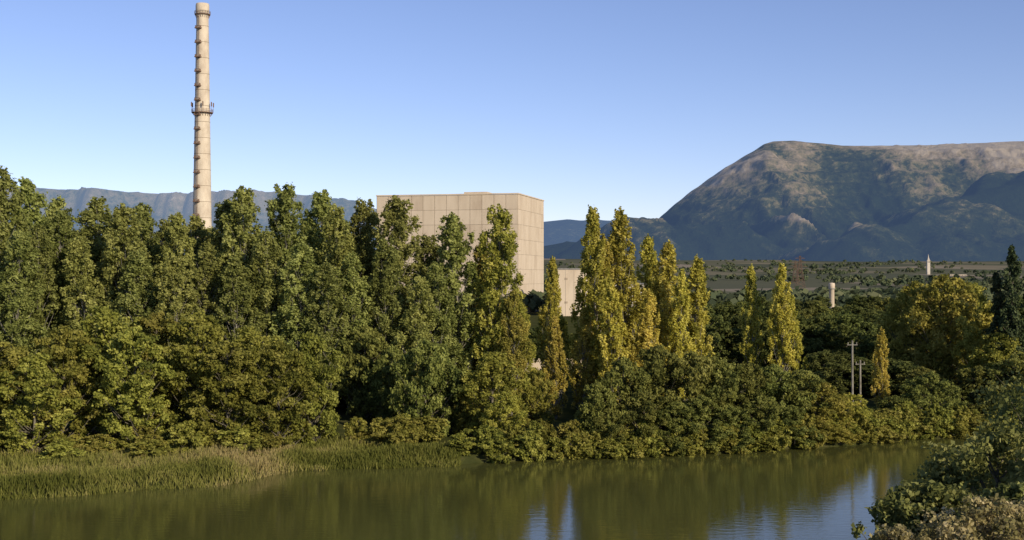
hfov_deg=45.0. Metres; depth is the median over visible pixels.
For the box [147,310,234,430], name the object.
broadleaf tree
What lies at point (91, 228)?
poplar tree
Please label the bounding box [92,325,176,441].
broadleaf tree
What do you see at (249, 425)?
shrub
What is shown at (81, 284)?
poplar tree
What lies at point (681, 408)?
riverbank tree
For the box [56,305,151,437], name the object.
broadleaf tree
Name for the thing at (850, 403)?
riverbank tree
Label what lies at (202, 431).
shrub
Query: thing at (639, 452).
shrub
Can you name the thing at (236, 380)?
broadleaf tree
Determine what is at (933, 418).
shrub
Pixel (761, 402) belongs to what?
riverbank tree
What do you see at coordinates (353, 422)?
shrub
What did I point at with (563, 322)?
lombardy poplar tree
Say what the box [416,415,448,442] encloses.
shrub
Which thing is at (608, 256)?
lombardy poplar tree
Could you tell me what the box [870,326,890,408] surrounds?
lombardy poplar tree
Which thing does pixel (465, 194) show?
parapet coping
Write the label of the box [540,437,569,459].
shrub
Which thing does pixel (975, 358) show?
broadleaf tree
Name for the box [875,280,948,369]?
broadleaf tree
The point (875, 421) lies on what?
shrub
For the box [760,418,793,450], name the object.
shrub
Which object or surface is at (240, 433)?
shrub
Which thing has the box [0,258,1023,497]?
ground
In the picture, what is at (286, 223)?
poplar tree
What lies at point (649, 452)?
shrub
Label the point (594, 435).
shrub
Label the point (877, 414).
shrub
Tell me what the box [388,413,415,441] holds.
shrub
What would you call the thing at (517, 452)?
shrub
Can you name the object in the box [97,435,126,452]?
shrub
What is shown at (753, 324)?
lombardy poplar tree
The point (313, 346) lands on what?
broadleaf tree
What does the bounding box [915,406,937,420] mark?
shrub
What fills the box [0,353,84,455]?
broadleaf tree
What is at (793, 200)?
mountain
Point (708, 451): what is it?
shrub
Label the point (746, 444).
shrub
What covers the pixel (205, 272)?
poplar tree
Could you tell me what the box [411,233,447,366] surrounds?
poplar tree
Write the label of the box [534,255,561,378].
lombardy poplar tree
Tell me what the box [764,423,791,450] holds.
shrub
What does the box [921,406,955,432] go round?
shrub
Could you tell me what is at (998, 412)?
shrub
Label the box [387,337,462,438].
broadleaf tree
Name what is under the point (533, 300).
distant trees
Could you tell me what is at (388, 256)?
poplar tree
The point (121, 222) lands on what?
poplar tree
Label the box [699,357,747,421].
riverbank tree
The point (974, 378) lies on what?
riverbank tree
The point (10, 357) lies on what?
broadleaf tree
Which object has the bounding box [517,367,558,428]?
broadleaf tree
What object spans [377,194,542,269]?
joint
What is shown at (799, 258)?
electricity pylon
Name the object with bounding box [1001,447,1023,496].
willow bush
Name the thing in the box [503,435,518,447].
shrub
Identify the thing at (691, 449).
shrub
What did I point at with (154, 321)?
broadleaf tree
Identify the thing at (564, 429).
shrub
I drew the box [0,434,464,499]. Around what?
reeds
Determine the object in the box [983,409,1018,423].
shrub
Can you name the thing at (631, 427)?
shrub
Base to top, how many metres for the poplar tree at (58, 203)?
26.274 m
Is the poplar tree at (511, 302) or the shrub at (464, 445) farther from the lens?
the poplar tree at (511, 302)
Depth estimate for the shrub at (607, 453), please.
122.60 m
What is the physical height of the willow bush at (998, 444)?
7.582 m
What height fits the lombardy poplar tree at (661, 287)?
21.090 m
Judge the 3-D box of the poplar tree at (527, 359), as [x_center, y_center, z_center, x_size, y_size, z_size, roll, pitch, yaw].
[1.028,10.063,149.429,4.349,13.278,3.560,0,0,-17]
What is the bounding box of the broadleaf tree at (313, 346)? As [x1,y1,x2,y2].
[279,330,347,445]
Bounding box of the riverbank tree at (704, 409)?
[677,394,732,450]
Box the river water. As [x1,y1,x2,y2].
[0,438,1010,539]
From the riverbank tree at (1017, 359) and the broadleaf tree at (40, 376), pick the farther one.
the riverbank tree at (1017, 359)
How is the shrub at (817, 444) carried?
on the ground
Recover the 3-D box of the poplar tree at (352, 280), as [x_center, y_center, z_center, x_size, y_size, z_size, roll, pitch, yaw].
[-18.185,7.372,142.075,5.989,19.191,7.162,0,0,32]
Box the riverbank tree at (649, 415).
[617,391,673,454]
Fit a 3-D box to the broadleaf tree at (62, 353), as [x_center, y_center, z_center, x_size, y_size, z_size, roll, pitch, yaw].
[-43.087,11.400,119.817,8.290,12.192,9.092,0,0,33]
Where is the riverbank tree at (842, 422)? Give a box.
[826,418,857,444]
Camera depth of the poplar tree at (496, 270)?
144.90 m
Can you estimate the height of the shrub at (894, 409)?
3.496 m
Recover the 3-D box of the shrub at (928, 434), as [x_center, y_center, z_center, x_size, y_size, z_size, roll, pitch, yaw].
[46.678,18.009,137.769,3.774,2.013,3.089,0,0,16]
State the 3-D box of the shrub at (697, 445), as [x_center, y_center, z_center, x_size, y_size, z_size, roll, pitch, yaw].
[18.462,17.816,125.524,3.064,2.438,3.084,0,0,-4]
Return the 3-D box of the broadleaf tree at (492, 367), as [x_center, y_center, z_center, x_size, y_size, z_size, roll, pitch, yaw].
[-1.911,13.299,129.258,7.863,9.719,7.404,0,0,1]
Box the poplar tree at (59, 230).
[43,208,95,337]
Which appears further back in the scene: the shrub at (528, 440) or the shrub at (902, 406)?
the shrub at (902, 406)
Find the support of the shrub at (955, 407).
on the ground
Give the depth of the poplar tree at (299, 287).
140.81 m
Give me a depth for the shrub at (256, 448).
116.98 m
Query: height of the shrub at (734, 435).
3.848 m
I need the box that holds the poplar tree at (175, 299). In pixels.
[154,254,201,378]
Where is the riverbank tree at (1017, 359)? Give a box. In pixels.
[982,351,1023,418]
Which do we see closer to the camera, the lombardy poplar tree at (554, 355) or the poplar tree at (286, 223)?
the lombardy poplar tree at (554, 355)
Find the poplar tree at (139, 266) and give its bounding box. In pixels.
[101,248,159,379]
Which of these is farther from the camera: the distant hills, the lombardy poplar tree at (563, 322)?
the distant hills
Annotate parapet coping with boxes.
[376,193,543,200]
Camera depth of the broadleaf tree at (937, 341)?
170.95 m
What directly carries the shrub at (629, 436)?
on the ground
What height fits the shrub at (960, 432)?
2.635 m
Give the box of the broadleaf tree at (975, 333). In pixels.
[950,300,996,371]
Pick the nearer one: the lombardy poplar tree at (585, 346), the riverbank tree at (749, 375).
the riverbank tree at (749, 375)
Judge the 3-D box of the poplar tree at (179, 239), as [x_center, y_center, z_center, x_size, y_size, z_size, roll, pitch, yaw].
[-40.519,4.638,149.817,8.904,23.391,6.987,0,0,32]
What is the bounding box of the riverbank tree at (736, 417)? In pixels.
[707,406,760,452]
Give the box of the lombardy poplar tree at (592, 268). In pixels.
[569,204,615,392]
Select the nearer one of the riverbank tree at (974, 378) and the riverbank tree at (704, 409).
the riverbank tree at (704, 409)
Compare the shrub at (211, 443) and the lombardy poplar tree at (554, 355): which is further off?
the lombardy poplar tree at (554, 355)
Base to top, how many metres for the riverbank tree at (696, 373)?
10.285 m
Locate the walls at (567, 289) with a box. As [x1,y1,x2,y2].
[557,269,587,315]
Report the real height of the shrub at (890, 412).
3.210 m
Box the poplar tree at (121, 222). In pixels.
[94,203,154,321]
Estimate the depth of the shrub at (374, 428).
123.31 m
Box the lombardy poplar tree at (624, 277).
[606,206,647,385]
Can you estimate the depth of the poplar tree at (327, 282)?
138.96 m
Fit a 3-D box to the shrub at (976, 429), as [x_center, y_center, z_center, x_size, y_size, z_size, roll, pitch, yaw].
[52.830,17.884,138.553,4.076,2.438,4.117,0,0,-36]
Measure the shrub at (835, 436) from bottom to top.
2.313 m
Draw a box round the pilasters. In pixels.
[574,269,582,307]
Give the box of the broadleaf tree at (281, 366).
[242,339,319,446]
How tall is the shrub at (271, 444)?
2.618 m
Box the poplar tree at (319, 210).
[296,189,348,320]
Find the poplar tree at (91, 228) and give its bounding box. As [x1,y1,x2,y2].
[75,196,121,313]
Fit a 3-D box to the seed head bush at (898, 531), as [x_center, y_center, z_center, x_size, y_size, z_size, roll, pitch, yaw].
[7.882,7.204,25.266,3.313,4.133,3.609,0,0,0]
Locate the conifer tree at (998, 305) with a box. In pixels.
[982,272,1019,377]
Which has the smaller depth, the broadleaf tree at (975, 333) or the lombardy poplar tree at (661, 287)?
the lombardy poplar tree at (661, 287)
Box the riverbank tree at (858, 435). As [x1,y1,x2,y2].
[846,429,872,442]
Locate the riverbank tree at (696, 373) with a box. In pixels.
[657,349,733,422]
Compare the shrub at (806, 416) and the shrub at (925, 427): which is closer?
the shrub at (806, 416)
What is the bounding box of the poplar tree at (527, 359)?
[508,300,536,394]
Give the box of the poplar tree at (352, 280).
[327,251,377,409]
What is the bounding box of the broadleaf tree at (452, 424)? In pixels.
[429,364,467,430]
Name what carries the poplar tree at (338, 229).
on the ground
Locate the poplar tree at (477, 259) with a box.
[466,242,500,371]
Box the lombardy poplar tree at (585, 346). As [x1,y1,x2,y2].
[566,306,599,410]
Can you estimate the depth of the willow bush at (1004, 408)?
35.98 m
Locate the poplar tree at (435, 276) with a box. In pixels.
[407,261,462,399]
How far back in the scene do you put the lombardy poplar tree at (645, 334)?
142.10 m
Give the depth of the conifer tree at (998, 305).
159.63 m
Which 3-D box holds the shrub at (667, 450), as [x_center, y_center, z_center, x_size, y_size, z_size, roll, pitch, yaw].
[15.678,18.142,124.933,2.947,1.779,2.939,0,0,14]
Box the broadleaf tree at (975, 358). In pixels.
[961,332,1023,396]
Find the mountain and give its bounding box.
[544,141,1023,261]
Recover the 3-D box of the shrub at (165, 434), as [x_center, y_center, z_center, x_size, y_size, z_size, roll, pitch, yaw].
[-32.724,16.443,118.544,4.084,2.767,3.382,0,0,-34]
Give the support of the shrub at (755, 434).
on the ground
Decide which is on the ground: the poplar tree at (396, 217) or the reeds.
the poplar tree at (396, 217)
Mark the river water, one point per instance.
(824, 493)
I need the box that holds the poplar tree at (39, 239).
[20,223,61,356]
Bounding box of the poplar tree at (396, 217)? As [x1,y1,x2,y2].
[361,195,428,371]
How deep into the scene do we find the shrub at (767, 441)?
126.90 m
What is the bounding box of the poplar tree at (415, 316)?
[389,274,445,405]
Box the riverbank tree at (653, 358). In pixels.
[618,342,704,429]
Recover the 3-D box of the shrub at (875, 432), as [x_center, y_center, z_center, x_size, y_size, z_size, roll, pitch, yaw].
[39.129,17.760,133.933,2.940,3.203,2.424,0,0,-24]
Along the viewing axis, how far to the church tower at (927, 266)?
2297.50 m
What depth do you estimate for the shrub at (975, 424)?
138.22 m
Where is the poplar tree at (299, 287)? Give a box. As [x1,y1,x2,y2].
[267,242,326,389]
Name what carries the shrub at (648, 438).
on the ground
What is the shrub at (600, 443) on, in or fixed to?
on the ground
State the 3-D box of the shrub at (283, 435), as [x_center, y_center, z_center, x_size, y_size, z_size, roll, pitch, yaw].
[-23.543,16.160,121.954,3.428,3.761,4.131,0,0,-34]
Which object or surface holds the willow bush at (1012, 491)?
on the ground
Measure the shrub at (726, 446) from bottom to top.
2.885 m
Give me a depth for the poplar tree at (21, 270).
140.05 m
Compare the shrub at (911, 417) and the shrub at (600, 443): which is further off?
the shrub at (911, 417)
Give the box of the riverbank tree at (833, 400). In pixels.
[795,382,855,433]
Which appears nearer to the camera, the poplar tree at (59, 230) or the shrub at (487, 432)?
the shrub at (487, 432)
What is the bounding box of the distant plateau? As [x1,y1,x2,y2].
[6,187,376,254]
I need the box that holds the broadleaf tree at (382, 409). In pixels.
[360,345,415,419]
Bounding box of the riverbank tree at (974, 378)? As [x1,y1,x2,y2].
[947,365,1012,416]
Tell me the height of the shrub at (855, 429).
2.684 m
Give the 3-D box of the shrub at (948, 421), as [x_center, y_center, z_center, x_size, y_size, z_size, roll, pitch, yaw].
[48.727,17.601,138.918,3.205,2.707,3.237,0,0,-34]
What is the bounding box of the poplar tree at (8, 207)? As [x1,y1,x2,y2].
[0,166,32,333]
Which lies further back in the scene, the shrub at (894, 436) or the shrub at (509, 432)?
the shrub at (894, 436)
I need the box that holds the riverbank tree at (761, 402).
[739,395,789,446]
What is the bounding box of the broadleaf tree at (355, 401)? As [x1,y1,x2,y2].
[336,325,395,420]
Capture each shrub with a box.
[0,431,8,455]
[37,438,75,458]
[39,441,86,460]
[42,434,85,447]
[72,434,116,453]
[76,435,129,451]
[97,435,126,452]
[124,434,167,456]
[124,439,173,458]
[126,421,164,443]
[158,427,177,444]
[161,420,208,453]
[183,434,207,447]
[191,419,215,447]
[208,434,241,449]
[215,425,264,451]
[227,437,262,454]
[233,437,261,452]
[242,422,264,436]
[252,424,282,447]
[253,432,282,450]
[264,421,296,445]
[306,416,329,438]
[337,416,375,441]
[345,422,374,444]
[368,417,391,442]
[372,416,418,445]
[381,411,420,445]
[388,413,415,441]
[412,417,440,441]
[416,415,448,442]
[447,430,476,455]
[462,422,506,453]
[479,436,513,463]
[498,421,518,450]
[499,434,535,458]
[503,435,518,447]
[514,427,533,448]
[514,438,552,453]
[519,430,546,461]
[524,418,556,449]
[527,420,548,443]
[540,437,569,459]
[554,432,585,458]
[557,420,590,442]
[566,425,590,441]
[568,430,598,459]
[576,438,608,458]
[577,422,589,433]
[577,428,613,455]
[580,437,618,458]
[597,440,637,459]
[605,437,628,457]
[618,417,639,434]
[618,440,636,452]
[625,436,649,457]
[626,431,643,454]
[631,421,660,455]
[642,437,663,457]
[656,441,679,455]
[660,444,686,455]
[664,423,700,442]
[672,432,706,456]
[681,417,710,452]
[684,436,708,452]
[698,428,710,454]
[700,431,719,453]
[703,423,737,454]
[715,436,738,453]
[719,425,747,453]
[725,428,754,453]
[729,433,752,453]
[734,420,762,451]
[753,433,778,452]
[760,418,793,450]
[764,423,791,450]
[792,425,809,448]
[798,413,816,439]
[800,420,827,448]
[818,424,843,440]
[825,418,841,440]
[831,408,847,419]
[845,421,860,441]
[846,404,880,428]
[849,413,872,442]
[864,419,885,444]
[873,410,887,425]
[874,425,905,443]
[876,408,903,423]
[876,418,901,440]
[880,412,901,435]
[887,416,907,440]
[891,400,921,427]
[892,404,902,419]
[893,403,914,422]
[898,419,920,439]
[901,414,919,424]
[904,406,922,416]
[909,423,933,437]
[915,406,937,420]
[916,422,947,438]
[920,413,954,435]
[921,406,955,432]
[923,400,944,415]
[936,415,956,437]
[946,402,979,426]
[946,420,972,438]
[949,407,973,435]
[962,407,977,431]
[964,419,977,435]
[970,417,991,435]
[971,418,993,434]
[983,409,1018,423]
[990,402,1020,429]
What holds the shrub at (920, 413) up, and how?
on the ground
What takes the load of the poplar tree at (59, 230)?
on the ground
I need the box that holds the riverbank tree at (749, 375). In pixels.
[730,361,772,422]
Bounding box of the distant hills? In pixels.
[543,219,611,245]
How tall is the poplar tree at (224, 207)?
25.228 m
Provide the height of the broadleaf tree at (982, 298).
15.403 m
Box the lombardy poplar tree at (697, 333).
[683,254,714,379]
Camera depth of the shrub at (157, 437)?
115.54 m
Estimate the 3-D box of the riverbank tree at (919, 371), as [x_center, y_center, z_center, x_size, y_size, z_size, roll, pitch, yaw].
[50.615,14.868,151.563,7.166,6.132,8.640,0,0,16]
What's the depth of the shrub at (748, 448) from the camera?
126.15 m
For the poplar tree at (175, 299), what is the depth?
139.83 m
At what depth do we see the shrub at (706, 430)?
125.52 m
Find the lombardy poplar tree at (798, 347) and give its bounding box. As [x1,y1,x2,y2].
[782,295,803,372]
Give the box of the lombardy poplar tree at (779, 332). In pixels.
[766,261,799,379]
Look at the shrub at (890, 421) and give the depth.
135.05 m
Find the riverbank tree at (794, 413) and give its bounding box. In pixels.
[773,404,823,447]
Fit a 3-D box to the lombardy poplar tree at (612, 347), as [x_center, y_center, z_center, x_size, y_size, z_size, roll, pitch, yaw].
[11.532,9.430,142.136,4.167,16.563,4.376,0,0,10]
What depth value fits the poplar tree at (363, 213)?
151.06 m
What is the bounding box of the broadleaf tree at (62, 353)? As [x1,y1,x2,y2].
[17,325,110,440]
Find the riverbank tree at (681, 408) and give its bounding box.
[654,401,699,456]
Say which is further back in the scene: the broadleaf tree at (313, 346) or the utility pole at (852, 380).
the utility pole at (852, 380)
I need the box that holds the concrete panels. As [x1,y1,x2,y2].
[377,194,543,312]
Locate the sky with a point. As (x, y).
(569, 105)
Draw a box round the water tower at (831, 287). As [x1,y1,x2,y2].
[828,283,834,307]
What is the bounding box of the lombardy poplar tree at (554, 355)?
[541,314,567,418]
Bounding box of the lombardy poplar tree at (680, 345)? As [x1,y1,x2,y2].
[666,268,696,400]
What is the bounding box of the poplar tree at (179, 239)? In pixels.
[150,212,208,316]
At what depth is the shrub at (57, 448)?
112.19 m
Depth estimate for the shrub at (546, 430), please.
123.42 m
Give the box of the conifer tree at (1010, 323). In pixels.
[992,244,1023,388]
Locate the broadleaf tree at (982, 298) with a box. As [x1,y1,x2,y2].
[935,281,993,382]
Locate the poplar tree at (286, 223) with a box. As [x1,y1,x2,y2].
[264,182,311,333]
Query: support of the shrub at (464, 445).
on the ground
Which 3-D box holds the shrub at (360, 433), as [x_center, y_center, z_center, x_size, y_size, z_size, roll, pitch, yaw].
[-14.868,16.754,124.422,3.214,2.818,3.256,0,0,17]
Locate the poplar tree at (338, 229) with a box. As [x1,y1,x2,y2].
[314,203,360,330]
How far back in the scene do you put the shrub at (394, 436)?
122.21 m
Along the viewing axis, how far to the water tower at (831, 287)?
449.07 m
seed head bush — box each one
[869,523,939,539]
[911,493,1023,539]
[963,497,1023,539]
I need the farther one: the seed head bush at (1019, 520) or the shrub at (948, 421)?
the shrub at (948, 421)
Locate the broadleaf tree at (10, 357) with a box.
[0,341,45,447]
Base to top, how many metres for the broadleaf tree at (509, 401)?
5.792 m
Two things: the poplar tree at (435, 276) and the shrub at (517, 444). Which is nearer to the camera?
the shrub at (517, 444)
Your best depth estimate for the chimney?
477.94 m
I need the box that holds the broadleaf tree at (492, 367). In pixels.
[459,351,530,433]
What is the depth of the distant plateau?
8534.65 m
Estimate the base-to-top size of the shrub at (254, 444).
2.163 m
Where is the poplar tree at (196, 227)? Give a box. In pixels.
[181,214,212,303]
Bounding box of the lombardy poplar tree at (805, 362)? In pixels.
[798,357,810,396]
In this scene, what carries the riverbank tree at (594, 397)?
on the ground
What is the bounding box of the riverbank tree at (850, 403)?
[828,392,870,428]
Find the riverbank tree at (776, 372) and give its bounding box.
[747,363,811,418]
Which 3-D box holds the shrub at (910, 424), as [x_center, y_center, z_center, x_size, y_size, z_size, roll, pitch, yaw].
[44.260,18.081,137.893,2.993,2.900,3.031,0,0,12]
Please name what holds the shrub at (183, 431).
on the ground
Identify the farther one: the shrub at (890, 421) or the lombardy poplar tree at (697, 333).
the lombardy poplar tree at (697, 333)
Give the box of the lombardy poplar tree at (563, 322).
[557,313,571,392]
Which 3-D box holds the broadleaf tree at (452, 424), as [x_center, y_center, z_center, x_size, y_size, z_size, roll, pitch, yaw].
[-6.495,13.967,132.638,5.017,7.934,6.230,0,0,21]
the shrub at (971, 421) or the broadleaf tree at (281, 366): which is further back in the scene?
the shrub at (971, 421)
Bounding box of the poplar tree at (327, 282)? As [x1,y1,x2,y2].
[305,261,354,403]
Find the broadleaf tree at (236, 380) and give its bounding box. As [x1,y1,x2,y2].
[184,340,268,445]
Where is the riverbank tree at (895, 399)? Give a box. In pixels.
[868,395,906,409]
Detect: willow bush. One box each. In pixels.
[850,479,976,539]
[864,416,1023,521]
[952,480,1023,539]
[957,385,1023,494]
[966,370,1023,430]
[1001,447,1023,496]
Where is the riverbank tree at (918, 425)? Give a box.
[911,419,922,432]
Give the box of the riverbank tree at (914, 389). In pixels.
[899,371,967,414]
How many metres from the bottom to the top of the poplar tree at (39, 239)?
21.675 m
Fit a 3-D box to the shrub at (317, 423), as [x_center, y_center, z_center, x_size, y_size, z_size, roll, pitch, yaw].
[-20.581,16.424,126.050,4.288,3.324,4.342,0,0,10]
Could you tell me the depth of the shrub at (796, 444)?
129.32 m
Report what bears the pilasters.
attached to the walls at (567, 289)
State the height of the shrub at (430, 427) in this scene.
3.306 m
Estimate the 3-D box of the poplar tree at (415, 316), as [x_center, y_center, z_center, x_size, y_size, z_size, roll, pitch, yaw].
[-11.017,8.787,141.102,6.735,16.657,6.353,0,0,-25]
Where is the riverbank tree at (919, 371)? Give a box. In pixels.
[895,366,954,409]
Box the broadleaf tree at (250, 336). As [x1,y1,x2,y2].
[210,326,288,425]
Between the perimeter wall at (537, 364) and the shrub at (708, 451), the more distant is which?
the perimeter wall at (537, 364)
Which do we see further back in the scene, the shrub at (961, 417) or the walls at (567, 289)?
the walls at (567, 289)
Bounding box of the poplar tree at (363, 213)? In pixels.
[346,197,381,327]
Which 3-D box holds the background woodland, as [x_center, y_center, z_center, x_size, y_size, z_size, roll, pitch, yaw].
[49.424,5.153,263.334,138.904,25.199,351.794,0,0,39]
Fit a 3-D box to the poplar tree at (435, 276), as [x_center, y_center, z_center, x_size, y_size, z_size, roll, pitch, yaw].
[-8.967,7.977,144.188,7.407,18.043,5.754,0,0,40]
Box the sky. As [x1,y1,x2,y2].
[0,0,1023,221]
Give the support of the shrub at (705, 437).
on the ground
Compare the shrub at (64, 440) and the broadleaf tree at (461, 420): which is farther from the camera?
the broadleaf tree at (461, 420)
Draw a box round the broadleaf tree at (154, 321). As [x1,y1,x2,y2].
[118,311,190,428]
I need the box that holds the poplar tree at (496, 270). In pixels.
[470,203,525,387]
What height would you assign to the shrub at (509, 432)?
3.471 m
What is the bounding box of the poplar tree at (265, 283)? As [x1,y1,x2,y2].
[243,230,288,359]
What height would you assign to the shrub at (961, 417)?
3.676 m
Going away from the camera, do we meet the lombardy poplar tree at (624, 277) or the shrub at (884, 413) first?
the shrub at (884, 413)
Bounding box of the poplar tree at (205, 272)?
[179,241,230,385]
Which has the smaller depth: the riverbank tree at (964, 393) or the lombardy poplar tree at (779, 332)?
the riverbank tree at (964, 393)
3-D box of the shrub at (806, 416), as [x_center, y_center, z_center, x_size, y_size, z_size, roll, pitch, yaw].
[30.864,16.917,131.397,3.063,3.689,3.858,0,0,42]
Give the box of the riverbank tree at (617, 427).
[589,407,626,454]
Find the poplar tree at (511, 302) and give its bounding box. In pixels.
[494,289,533,415]
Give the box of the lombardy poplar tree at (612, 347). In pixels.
[596,280,628,406]
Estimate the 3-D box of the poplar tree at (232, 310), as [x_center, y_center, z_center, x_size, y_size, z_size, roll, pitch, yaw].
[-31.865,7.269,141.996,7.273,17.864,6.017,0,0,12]
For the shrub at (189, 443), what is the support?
on the ground
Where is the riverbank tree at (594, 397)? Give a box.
[573,381,628,433]
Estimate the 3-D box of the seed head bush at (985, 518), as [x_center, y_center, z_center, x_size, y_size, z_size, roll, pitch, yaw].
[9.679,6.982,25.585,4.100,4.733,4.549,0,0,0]
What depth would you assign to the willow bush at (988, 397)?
41.11 m
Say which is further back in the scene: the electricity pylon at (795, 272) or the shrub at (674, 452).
the electricity pylon at (795, 272)
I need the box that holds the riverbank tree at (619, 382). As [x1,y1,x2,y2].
[591,356,651,427]
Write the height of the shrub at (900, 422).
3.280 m
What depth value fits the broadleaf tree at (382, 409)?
134.84 m
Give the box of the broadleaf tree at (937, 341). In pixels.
[900,273,979,382]
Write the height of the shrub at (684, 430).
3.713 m
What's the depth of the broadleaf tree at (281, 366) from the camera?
120.05 m
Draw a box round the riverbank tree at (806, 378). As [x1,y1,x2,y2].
[771,368,829,431]
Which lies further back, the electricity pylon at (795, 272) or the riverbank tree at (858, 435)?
the electricity pylon at (795, 272)
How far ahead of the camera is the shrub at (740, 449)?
125.97 m
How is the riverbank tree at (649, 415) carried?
on the ground
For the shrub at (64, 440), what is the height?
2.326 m
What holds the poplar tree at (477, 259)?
on the ground
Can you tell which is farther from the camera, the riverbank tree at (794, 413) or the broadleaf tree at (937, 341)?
the broadleaf tree at (937, 341)
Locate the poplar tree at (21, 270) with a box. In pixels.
[0,228,51,360]
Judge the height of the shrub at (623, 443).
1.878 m
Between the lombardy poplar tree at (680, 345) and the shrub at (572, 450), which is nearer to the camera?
the shrub at (572, 450)
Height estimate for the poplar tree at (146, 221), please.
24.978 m
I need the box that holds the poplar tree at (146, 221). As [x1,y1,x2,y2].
[110,202,167,310]
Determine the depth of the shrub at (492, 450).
119.84 m
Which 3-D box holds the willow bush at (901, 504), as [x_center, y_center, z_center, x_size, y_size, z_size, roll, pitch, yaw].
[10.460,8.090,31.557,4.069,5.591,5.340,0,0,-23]
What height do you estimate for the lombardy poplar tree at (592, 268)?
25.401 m
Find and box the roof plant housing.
[464,192,490,193]
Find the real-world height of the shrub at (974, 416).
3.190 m
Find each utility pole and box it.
[847,341,857,405]
[855,360,864,401]
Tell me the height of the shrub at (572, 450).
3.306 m
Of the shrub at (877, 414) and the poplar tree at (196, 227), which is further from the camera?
the poplar tree at (196, 227)
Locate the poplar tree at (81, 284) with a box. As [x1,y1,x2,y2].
[58,235,106,386]
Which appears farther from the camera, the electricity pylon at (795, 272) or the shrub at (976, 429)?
the electricity pylon at (795, 272)
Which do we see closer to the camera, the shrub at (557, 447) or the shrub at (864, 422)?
the shrub at (557, 447)
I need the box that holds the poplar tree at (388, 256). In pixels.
[366,236,407,388]
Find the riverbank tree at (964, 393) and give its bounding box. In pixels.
[937,386,975,407]
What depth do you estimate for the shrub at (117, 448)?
116.71 m
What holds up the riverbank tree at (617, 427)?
on the ground
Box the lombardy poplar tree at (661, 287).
[650,239,678,371]
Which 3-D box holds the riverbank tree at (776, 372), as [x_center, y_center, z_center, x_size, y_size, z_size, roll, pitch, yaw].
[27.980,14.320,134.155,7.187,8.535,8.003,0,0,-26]
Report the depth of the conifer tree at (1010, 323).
157.58 m
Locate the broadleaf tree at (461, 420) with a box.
[447,372,490,433]
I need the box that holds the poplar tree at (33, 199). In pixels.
[4,176,54,327]
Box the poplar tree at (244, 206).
[208,185,279,327]
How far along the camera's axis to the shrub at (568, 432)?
124.16 m
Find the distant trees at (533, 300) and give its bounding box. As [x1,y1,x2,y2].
[460,259,1023,310]
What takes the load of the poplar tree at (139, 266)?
on the ground
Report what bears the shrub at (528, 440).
on the ground
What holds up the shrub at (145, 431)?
on the ground
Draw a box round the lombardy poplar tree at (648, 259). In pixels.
[630,233,661,354]
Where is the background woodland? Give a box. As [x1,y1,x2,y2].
[0,216,1023,407]
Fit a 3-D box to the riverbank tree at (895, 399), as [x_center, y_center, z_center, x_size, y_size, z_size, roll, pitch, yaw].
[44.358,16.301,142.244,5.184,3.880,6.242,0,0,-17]
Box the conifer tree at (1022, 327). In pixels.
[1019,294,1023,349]
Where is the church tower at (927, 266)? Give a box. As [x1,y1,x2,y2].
[926,255,929,273]
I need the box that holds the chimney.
[191,2,213,237]
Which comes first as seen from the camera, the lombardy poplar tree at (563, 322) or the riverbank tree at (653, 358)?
the riverbank tree at (653, 358)
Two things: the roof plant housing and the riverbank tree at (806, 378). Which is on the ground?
the riverbank tree at (806, 378)
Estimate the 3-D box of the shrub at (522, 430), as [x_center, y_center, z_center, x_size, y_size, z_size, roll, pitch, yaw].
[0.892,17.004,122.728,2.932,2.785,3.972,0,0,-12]
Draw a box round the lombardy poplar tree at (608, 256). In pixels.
[586,233,620,367]
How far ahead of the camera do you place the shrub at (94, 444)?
115.18 m
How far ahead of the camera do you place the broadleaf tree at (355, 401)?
138.72 m
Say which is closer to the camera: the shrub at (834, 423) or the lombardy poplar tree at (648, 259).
the shrub at (834, 423)
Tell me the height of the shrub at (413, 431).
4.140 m
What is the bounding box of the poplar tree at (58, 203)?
[40,195,77,323]
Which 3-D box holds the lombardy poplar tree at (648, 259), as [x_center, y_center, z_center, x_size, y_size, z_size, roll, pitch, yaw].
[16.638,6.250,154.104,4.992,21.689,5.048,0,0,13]
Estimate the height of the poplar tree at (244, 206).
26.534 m
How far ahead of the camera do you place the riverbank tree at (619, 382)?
127.30 m
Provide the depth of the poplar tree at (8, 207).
145.30 m
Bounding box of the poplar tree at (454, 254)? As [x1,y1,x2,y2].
[427,211,486,375]
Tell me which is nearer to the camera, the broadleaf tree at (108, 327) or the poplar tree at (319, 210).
the broadleaf tree at (108, 327)
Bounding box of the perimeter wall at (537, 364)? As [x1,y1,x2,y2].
[524,359,581,372]
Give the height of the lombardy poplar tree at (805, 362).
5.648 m
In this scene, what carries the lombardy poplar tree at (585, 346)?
on the ground
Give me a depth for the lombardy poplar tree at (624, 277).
149.81 m
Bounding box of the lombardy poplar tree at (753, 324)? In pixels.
[738,263,764,368]
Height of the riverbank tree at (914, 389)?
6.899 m
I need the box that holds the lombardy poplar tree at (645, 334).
[633,288,667,396]
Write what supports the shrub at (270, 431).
on the ground
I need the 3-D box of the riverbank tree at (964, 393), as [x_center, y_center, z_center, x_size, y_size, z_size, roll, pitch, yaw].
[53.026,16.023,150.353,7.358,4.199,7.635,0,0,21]
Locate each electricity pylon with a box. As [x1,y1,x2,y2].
[791,261,799,283]
[793,256,806,288]
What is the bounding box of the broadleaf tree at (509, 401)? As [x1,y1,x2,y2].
[479,391,528,435]
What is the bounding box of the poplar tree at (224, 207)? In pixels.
[194,198,240,331]
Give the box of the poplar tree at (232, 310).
[212,256,264,359]

